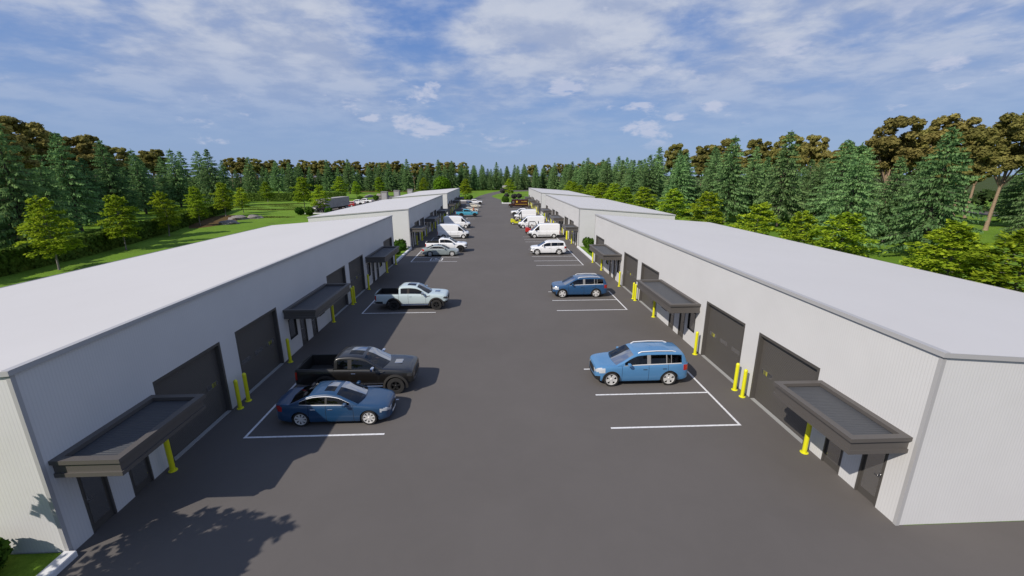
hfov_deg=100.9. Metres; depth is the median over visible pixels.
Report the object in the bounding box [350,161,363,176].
broadleaf tree
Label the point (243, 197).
young tree
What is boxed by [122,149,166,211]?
conifer
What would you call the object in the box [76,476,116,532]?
entry door
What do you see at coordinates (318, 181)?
conifer
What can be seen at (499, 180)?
conifer
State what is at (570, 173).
conifer
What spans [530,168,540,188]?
conifer
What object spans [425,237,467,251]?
pickup truck
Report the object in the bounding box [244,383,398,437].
parking lines
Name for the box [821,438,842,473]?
window
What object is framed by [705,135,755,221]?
conifer
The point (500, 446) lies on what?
parking lot
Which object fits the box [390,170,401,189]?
conifer
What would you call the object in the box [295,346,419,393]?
pickup truck
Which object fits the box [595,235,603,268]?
overhead door
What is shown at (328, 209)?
shrub
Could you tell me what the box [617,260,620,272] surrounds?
window
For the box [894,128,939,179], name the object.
broadleaf tree
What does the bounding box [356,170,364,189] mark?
conifer
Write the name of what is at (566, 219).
overhead door
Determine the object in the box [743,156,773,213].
conifer
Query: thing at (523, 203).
delivery van
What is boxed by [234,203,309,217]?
tall grass
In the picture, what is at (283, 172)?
conifer
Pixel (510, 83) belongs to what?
sky
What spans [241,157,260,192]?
conifer
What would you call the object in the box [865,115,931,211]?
broadleaf tree
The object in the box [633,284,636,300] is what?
bollard
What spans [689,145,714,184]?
broadleaf tree
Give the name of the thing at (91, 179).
conifer
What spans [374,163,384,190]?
conifer
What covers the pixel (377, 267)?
entry door
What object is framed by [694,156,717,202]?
conifer
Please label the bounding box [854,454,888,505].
entry door
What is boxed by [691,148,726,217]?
conifer
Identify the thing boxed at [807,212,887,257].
young tree
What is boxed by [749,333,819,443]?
overhead door
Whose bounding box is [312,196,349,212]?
semi truck
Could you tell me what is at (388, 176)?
conifer
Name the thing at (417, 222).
overhead door
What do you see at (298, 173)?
conifer
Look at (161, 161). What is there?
conifer
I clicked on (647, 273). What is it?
overhead door
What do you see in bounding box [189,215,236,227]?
soil
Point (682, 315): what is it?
entry door
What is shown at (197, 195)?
young tree
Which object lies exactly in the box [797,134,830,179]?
broadleaf tree
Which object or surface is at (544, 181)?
conifer
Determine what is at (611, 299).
parking lines
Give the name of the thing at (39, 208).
young tree
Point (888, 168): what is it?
broadleaf tree
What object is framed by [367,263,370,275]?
window
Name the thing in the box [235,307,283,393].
overhead door
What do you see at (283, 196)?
hedge
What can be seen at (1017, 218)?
conifer
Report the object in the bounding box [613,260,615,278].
entry door
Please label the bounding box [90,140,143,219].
conifer
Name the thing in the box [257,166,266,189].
conifer
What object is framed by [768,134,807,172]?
broadleaf tree
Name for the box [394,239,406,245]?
shrub
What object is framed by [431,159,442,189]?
conifer
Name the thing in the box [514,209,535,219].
panel van
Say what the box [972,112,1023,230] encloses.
broadleaf tree
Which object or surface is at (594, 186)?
young tree
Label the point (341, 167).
broadleaf tree
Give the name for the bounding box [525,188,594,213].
warehouse
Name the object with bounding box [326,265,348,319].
overhead door
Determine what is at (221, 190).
young tree
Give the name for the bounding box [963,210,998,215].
side road
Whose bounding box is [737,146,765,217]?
conifer
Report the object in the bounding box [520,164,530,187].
conifer
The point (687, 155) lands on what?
conifer
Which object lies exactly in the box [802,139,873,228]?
conifer
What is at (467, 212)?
pickup truck
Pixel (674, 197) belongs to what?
young tree
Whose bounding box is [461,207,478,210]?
sedan
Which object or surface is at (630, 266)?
overhead door
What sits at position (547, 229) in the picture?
panel van
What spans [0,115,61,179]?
broadleaf tree
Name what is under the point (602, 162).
conifer
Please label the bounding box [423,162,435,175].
broadleaf tree
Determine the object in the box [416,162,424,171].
broadleaf tree
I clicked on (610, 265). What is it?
entry door
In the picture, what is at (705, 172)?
conifer
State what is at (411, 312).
parking lines
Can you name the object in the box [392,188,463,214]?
warehouse
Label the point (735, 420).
parking lines
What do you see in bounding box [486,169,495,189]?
conifer
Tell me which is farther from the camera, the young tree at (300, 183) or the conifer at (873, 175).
the young tree at (300, 183)
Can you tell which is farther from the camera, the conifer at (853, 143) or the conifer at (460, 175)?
the conifer at (460, 175)
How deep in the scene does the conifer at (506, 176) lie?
267.96 m
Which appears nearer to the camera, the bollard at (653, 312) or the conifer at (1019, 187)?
the bollard at (653, 312)
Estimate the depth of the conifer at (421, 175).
265.08 m
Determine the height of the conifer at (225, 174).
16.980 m
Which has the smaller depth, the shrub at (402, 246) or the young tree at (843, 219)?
the young tree at (843, 219)
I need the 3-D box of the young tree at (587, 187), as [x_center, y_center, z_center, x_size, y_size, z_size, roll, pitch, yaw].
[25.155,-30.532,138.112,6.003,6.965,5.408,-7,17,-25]
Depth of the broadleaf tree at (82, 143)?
109.17 m
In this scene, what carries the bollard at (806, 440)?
on the parking lot
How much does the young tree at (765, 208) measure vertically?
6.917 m
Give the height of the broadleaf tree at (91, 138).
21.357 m
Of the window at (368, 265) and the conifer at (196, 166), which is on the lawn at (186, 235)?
the conifer at (196, 166)
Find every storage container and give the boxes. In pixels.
[381,191,388,199]
[393,190,399,196]
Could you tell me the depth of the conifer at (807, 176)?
93.93 m
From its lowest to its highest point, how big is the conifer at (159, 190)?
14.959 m
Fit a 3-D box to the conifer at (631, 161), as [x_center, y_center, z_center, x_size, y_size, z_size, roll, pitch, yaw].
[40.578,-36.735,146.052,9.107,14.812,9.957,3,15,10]
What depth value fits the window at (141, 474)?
13.90 m
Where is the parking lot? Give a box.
[56,196,1023,575]
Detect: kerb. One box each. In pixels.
[36,551,77,575]
[396,247,411,261]
[577,246,591,260]
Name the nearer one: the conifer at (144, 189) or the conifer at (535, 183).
the conifer at (144, 189)
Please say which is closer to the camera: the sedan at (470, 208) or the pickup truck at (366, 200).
the sedan at (470, 208)
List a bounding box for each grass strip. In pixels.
[0,553,60,575]
[396,248,408,258]
[580,246,591,256]
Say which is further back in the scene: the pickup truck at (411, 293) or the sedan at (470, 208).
the sedan at (470, 208)
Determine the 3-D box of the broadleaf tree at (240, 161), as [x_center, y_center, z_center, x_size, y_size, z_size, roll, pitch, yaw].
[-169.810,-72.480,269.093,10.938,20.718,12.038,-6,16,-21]
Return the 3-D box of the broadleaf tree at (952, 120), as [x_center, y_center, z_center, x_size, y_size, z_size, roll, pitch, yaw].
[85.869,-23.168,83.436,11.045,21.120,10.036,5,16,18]
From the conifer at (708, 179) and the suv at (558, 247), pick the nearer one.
the suv at (558, 247)
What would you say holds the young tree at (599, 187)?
on the lawn at (186, 235)
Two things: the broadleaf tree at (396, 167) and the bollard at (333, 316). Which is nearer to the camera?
the bollard at (333, 316)
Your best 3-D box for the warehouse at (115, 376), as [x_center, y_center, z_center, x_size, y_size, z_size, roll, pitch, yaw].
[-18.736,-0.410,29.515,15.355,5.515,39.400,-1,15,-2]
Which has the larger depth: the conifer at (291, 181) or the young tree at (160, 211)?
the conifer at (291, 181)
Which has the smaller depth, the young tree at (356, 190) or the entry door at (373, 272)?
the entry door at (373, 272)
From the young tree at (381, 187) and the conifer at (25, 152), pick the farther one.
the young tree at (381, 187)
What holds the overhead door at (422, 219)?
in the warehouse at (412, 217)
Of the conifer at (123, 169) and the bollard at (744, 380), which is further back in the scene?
the conifer at (123, 169)
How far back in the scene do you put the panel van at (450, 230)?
67.34 m
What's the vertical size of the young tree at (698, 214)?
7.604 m
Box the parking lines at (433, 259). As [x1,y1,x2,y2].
[411,250,456,261]
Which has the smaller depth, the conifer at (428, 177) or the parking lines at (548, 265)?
the parking lines at (548, 265)
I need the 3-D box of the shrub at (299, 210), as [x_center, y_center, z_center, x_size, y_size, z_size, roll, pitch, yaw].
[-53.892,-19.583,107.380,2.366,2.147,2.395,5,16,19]
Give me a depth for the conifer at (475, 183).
262.11 m
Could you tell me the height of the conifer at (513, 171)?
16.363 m
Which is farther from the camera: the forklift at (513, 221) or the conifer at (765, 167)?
the conifer at (765, 167)
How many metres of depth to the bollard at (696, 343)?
23.98 m
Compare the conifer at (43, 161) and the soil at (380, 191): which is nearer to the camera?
the conifer at (43, 161)
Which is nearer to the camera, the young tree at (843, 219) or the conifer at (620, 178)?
the young tree at (843, 219)
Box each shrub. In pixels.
[0,537,13,568]
[294,207,304,214]
[304,207,314,214]
[324,207,332,212]
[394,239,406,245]
[398,242,406,250]
[501,196,508,202]
[582,237,593,247]
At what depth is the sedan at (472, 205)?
129.59 m
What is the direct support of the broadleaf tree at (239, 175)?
on the forest floor
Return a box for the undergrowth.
[4,180,1004,240]
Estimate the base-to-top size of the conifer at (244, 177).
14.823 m
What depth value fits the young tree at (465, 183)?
174.37 m
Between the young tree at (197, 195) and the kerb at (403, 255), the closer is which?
the kerb at (403, 255)
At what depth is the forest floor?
374.92 m
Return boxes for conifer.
[0,122,40,238]
[0,123,78,248]
[14,154,85,237]
[19,143,67,214]
[42,132,116,230]
[72,158,119,225]
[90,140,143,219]
[118,167,130,185]
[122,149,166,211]
[125,154,161,213]
[129,158,170,207]
[152,157,179,201]
[159,148,193,206]
[171,151,203,203]
[182,151,225,204]
[195,149,234,205]
[216,160,236,193]
[231,169,242,189]
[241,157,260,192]
[241,167,248,190]
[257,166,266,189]
[261,169,270,189]
[269,160,287,192]
[280,167,287,187]
[282,163,299,191]
[294,164,308,189]
[306,166,315,190]
[314,169,324,189]
[320,160,335,191]
[332,168,342,188]
[341,159,359,193]
[352,167,359,182]
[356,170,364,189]
[362,165,374,190]
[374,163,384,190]
[382,161,396,191]
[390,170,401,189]
[397,163,408,190]
[400,159,415,191]
[412,169,418,189]
[416,167,427,188]
[422,164,433,189]
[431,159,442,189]
[442,165,447,177]
[446,160,459,187]
[457,165,463,190]
[461,164,473,189]
[471,166,480,190]
[476,165,487,189]
[479,166,488,189]
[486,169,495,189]
[492,162,500,189]
[496,169,503,188]
[500,166,511,188]
[511,165,515,186]
[512,166,521,186]
[513,168,522,189]
[519,167,528,189]
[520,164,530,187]
[529,165,541,186]
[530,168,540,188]
[540,166,548,188]
[547,163,560,189]
[547,166,556,188]
[558,165,567,189]
[559,166,564,187]
[563,161,576,189]
[569,166,578,185]
[574,161,585,185]
[578,157,597,194]
[583,165,596,193]
[594,159,605,181]
[596,161,610,189]
[597,158,616,193]
[610,159,626,199]
[612,156,623,182]
[618,160,636,198]
[621,160,640,203]
[625,157,629,175]
[631,154,662,209]
[636,160,644,185]
[642,146,668,190]
[646,156,667,201]
[655,154,695,215]
[659,149,687,211]
[661,153,699,208]
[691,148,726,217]
[694,146,721,197]
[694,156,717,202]
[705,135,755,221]
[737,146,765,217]
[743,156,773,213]
[748,130,813,226]
[775,160,802,220]
[793,159,816,208]
[795,166,806,189]
[799,157,828,211]
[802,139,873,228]
[805,142,888,250]
[816,141,858,213]
[816,158,831,179]
[854,147,886,216]
[866,155,913,241]
[870,126,988,258]
[888,161,935,217]
[927,175,960,217]
[986,168,1023,215]
[987,167,1023,223]
[993,193,1023,237]
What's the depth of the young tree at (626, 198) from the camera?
99.11 m
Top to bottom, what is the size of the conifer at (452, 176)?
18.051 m
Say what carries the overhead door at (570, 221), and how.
in the warehouse at (574, 216)
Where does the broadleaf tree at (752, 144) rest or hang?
on the lawn at (186, 235)
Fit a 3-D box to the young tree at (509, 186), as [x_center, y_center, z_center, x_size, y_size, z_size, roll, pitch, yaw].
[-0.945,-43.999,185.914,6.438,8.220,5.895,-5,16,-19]
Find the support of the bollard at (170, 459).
on the parking lot
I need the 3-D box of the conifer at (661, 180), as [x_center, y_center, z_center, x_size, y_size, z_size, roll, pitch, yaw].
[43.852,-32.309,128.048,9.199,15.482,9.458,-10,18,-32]
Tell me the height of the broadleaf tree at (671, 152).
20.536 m
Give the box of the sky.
[0,0,1023,177]
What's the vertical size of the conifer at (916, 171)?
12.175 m
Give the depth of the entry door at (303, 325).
25.85 m
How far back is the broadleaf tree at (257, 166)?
263.80 m
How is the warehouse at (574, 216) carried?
on the parking lot
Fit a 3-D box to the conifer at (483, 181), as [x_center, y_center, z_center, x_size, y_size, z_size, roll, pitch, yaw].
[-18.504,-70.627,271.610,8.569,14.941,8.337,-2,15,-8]
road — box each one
[474,189,559,200]
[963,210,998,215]
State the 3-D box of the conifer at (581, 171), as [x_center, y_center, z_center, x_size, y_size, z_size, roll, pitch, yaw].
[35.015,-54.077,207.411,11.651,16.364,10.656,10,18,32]
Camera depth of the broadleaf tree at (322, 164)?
265.95 m
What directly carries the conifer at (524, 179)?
on the lawn at (186, 235)
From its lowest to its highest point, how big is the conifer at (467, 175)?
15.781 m
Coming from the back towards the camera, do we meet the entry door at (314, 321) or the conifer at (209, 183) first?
the conifer at (209, 183)
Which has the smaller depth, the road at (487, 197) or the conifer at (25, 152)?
the conifer at (25, 152)
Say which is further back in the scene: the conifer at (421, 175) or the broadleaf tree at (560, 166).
the broadleaf tree at (560, 166)
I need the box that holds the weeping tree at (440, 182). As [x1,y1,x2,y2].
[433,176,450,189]
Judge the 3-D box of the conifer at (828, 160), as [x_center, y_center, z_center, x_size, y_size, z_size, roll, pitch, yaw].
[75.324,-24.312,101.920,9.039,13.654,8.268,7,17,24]
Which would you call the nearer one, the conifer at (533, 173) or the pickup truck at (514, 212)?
the pickup truck at (514, 212)
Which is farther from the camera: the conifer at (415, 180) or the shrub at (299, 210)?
the conifer at (415, 180)
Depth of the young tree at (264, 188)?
156.81 m
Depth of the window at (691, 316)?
25.35 m
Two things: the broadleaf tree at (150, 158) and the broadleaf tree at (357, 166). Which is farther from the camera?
the broadleaf tree at (357, 166)
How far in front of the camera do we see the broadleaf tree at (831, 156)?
117.96 m
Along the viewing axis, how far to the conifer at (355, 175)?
257.94 m
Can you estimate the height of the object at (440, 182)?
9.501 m
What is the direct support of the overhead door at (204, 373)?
in the warehouse at (115, 376)
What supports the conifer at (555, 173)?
on the lawn at (186, 235)
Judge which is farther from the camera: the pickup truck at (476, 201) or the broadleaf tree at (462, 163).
the broadleaf tree at (462, 163)
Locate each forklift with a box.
[510,213,521,224]
[525,221,538,233]
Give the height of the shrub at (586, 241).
1.632 m
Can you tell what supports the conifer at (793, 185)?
on the lawn at (186, 235)
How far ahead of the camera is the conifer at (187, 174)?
143.60 m
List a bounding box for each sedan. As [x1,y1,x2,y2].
[276,380,395,426]
[422,244,458,255]
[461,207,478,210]
[466,203,480,207]
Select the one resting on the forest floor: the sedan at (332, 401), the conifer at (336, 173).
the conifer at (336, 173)
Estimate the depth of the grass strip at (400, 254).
54.53 m
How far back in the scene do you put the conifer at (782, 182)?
79.16 m
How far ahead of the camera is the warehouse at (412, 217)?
62.14 m
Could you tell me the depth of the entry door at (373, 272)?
40.65 m
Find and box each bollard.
[163,439,177,472]
[233,379,243,409]
[242,373,251,401]
[285,338,292,362]
[331,305,335,322]
[350,288,354,304]
[352,286,356,302]
[367,274,370,289]
[631,282,634,298]
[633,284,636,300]
[651,301,655,317]
[692,331,698,354]
[731,363,739,390]
[739,369,747,397]
[800,422,811,454]
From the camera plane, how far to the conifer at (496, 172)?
277.15 m
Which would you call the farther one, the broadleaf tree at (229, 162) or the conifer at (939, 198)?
the broadleaf tree at (229, 162)
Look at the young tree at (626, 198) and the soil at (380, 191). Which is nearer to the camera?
the young tree at (626, 198)
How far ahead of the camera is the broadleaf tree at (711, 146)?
166.26 m
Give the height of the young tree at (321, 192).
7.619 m
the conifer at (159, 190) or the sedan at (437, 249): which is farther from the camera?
the conifer at (159, 190)
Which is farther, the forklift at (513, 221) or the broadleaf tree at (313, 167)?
the broadleaf tree at (313, 167)
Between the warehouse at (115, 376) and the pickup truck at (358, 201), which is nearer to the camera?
the warehouse at (115, 376)
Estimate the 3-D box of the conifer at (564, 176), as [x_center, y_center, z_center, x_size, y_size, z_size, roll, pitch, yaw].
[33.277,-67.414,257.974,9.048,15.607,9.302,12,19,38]
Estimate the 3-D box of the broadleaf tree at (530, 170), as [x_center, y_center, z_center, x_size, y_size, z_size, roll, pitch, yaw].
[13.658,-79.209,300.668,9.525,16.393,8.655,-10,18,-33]
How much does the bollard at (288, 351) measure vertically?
1.395 m
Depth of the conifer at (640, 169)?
154.36 m
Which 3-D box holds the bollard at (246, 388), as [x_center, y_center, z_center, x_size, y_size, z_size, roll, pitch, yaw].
[-12.058,4.489,19.172,0.280,1.395,0.280,-1,15,-2]
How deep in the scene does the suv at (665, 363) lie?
20.48 m
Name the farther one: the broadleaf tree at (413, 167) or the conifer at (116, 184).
the broadleaf tree at (413, 167)
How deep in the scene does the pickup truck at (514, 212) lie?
103.94 m
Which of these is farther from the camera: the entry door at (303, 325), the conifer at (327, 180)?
the conifer at (327, 180)
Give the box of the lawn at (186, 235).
[0,177,1023,524]
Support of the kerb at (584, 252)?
on the parking lot
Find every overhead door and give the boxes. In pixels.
[152,342,231,461]
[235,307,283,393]
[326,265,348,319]
[348,254,365,297]
[383,237,393,268]
[414,220,419,243]
[420,217,424,237]
[564,217,567,237]
[569,219,573,242]
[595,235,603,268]
[622,252,637,293]
[639,262,658,314]
[700,301,745,382]
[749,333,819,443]
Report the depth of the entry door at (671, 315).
28.23 m
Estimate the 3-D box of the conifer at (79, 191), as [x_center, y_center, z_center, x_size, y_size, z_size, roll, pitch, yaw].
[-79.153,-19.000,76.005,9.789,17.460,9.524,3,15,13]
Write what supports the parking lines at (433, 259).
on the parking lot
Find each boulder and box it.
[218,220,239,224]
[228,215,247,219]
[247,215,263,218]
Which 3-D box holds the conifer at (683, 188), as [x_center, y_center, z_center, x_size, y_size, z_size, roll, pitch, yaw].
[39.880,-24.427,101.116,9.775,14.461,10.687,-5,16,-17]
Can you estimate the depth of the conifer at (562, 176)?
275.71 m
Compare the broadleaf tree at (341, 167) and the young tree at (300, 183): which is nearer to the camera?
the young tree at (300, 183)
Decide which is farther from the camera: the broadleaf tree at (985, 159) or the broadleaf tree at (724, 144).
the broadleaf tree at (724, 144)
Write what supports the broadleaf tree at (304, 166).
on the forest floor
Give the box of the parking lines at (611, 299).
[552,291,627,310]
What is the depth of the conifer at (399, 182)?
255.78 m
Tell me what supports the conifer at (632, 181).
on the lawn at (186, 235)
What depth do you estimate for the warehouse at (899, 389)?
14.66 m
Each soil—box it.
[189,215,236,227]
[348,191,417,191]
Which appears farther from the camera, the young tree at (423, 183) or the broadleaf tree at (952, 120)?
the young tree at (423, 183)
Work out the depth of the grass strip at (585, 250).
56.36 m
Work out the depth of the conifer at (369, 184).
253.01 m
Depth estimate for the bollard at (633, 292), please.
34.76 m
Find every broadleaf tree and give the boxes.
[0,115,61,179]
[15,129,67,168]
[59,136,105,178]
[71,134,116,180]
[93,145,124,180]
[109,147,130,170]
[135,150,153,177]
[139,149,167,176]
[222,157,240,187]
[234,157,247,175]
[236,162,243,181]
[247,158,263,182]
[263,160,279,176]
[278,159,294,175]
[295,160,307,177]
[306,161,320,180]
[317,160,332,174]
[332,160,347,175]
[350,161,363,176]
[364,162,377,173]
[379,162,390,172]
[390,160,402,175]
[410,163,419,189]
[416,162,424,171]
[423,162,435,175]
[441,162,449,173]
[455,162,468,172]
[527,165,534,181]
[541,164,551,178]
[555,163,563,176]
[664,143,688,172]
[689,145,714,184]
[699,144,716,161]
[716,138,742,166]
[741,138,773,170]
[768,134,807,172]
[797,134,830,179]
[813,152,833,166]
[817,147,865,170]
[835,145,874,173]
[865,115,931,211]
[874,138,914,193]
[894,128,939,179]
[918,113,985,167]
[927,126,1007,215]
[962,136,1011,217]
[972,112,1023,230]
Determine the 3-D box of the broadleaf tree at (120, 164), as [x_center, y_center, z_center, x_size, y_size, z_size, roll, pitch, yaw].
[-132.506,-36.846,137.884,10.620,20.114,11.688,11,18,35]
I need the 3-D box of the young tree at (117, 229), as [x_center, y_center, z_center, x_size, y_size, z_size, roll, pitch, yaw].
[-53.458,-8.903,57.433,4.929,7.604,4.676,-6,16,-19]
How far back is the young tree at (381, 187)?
198.34 m
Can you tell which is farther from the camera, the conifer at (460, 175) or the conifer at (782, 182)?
the conifer at (460, 175)
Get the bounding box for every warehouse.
[0,215,398,554]
[307,195,447,247]
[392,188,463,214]
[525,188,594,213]
[540,194,675,246]
[589,214,1023,525]
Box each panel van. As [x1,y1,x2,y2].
[437,223,468,238]
[444,216,470,227]
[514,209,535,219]
[518,215,544,227]
[528,223,559,237]
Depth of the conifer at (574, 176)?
222.08 m
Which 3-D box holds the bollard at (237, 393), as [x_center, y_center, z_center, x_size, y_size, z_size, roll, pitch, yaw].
[-12.032,4.658,18.545,0.280,1.395,0.280,-1,15,-2]
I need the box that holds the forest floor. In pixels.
[154,176,1015,199]
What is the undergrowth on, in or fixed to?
on the forest floor
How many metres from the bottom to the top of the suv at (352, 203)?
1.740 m
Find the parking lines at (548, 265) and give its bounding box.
[532,256,582,265]
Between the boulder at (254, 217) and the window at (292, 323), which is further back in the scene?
the boulder at (254, 217)
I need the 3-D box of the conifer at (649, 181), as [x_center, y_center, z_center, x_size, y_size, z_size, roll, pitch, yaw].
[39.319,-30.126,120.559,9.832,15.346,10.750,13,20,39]
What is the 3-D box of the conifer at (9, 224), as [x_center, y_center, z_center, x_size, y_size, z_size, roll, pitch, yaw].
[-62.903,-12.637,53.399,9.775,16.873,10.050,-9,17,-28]
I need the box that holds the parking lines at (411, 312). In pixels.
[362,300,435,313]
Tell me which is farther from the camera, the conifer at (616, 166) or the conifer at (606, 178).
the conifer at (616, 166)
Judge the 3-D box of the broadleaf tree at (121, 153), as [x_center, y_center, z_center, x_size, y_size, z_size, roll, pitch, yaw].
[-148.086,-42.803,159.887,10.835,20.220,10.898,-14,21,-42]
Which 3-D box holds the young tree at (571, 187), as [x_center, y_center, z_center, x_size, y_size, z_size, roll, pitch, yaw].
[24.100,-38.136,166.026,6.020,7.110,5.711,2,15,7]
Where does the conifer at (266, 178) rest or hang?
on the lawn at (186, 235)
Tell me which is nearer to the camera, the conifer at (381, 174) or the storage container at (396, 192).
the storage container at (396, 192)
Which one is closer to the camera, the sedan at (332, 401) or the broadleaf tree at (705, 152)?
the sedan at (332, 401)
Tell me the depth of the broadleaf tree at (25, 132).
91.17 m
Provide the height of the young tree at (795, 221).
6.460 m
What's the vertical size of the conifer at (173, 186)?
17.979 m
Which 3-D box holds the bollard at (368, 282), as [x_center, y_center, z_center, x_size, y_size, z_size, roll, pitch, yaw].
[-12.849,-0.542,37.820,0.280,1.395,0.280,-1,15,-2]
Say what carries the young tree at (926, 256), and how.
on the lawn at (186, 235)
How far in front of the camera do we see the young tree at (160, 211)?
69.98 m
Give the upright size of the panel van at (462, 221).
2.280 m
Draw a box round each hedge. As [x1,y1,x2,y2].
[0,201,230,276]
[204,192,346,201]
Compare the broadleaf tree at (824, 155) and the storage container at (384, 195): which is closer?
the broadleaf tree at (824, 155)
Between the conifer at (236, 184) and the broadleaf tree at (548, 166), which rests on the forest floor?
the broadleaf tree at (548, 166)
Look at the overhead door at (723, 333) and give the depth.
22.12 m
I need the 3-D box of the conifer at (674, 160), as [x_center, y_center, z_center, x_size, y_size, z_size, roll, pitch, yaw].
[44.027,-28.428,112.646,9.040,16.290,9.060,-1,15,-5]
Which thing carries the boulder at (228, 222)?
on the lawn at (186, 235)
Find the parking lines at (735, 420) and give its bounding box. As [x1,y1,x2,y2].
[584,369,740,428]
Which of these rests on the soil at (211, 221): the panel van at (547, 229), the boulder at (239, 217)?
the boulder at (239, 217)
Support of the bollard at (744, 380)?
on the parking lot
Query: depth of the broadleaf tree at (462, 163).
285.81 m
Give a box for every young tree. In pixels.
[14,195,87,269]
[91,194,143,249]
[147,191,183,235]
[180,185,212,225]
[209,182,234,215]
[232,187,250,212]
[257,181,274,199]
[289,177,313,208]
[308,184,330,212]
[330,176,348,191]
[351,181,361,194]
[373,177,386,192]
[419,177,427,190]
[460,179,471,195]
[504,179,515,196]
[562,180,575,191]
[567,182,577,191]
[572,185,583,193]
[582,184,592,194]
[586,184,602,197]
[590,182,613,199]
[603,182,624,201]
[614,187,636,204]
[631,186,659,209]
[656,188,689,219]
[685,191,725,225]
[728,202,783,234]
[776,210,832,244]
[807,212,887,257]
[899,238,972,275]
[902,219,999,280]
[957,228,1023,292]
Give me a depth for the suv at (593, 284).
35.16 m
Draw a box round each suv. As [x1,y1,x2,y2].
[348,201,355,206]
[530,240,565,254]
[551,273,606,297]
[589,340,687,385]
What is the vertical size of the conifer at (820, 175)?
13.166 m
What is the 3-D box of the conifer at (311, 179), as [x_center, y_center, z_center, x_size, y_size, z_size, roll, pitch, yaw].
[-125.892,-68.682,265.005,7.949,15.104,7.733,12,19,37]
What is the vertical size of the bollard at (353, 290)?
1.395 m
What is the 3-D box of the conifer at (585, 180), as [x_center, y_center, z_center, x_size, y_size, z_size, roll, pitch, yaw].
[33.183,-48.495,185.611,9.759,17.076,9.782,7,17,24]
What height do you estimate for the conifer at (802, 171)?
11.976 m
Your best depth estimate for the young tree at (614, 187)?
108.65 m
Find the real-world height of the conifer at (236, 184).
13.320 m
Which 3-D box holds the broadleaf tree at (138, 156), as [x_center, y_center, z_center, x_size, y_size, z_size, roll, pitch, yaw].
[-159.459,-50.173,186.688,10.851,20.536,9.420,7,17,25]
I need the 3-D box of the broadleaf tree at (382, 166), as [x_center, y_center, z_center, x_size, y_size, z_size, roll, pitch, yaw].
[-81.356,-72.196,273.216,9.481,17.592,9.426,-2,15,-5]
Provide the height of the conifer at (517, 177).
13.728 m
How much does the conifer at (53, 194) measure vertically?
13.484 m
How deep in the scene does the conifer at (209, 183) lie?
133.19 m
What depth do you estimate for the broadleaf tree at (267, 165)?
266.50 m
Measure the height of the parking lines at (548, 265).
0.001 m
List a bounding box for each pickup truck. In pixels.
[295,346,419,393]
[354,199,365,204]
[361,198,372,202]
[375,282,448,309]
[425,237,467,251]
[456,209,477,216]
[466,199,482,204]
[511,208,524,214]
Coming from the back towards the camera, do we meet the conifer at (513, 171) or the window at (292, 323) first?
the conifer at (513, 171)
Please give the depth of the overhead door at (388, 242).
47.36 m
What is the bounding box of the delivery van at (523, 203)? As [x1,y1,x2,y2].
[508,199,527,207]
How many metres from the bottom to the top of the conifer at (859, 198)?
13.784 m
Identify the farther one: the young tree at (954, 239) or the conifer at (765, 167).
the conifer at (765, 167)
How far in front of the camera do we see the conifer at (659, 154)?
142.03 m
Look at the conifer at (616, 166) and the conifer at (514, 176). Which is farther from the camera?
the conifer at (514, 176)
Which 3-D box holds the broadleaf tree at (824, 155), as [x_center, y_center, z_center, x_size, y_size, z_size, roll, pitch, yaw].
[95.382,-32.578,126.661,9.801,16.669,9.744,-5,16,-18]
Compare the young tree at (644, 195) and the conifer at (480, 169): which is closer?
the young tree at (644, 195)
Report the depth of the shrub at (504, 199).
148.98 m
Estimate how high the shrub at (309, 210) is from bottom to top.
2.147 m
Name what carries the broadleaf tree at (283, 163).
on the forest floor
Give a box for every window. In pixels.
[288,319,297,339]
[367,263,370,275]
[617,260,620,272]
[687,313,695,332]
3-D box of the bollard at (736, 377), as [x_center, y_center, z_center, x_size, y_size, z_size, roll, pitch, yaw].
[10.643,4.198,20.056,0.280,1.395,0.280,-1,15,-2]
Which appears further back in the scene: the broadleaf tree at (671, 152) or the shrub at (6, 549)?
the broadleaf tree at (671, 152)
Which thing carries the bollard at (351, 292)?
on the parking lot
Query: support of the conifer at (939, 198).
on the lawn at (186, 235)
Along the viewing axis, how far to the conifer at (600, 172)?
183.82 m
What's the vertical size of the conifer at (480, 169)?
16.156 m
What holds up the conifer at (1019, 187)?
on the lawn at (186, 235)
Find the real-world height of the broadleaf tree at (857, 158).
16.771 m
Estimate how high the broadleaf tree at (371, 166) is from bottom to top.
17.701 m
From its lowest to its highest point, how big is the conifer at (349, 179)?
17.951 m
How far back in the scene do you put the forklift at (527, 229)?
72.29 m
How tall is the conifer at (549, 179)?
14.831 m
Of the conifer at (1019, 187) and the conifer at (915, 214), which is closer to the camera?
the conifer at (915, 214)
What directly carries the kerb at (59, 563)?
on the parking lot
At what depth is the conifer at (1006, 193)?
95.65 m
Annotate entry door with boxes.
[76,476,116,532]
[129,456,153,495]
[299,319,308,344]
[311,319,317,335]
[371,263,374,281]
[376,263,378,278]
[609,260,611,274]
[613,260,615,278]
[668,313,673,329]
[677,313,685,338]
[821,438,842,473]
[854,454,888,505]
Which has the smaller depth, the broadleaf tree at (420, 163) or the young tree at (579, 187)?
the young tree at (579, 187)
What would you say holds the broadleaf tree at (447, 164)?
on the lawn at (186, 235)

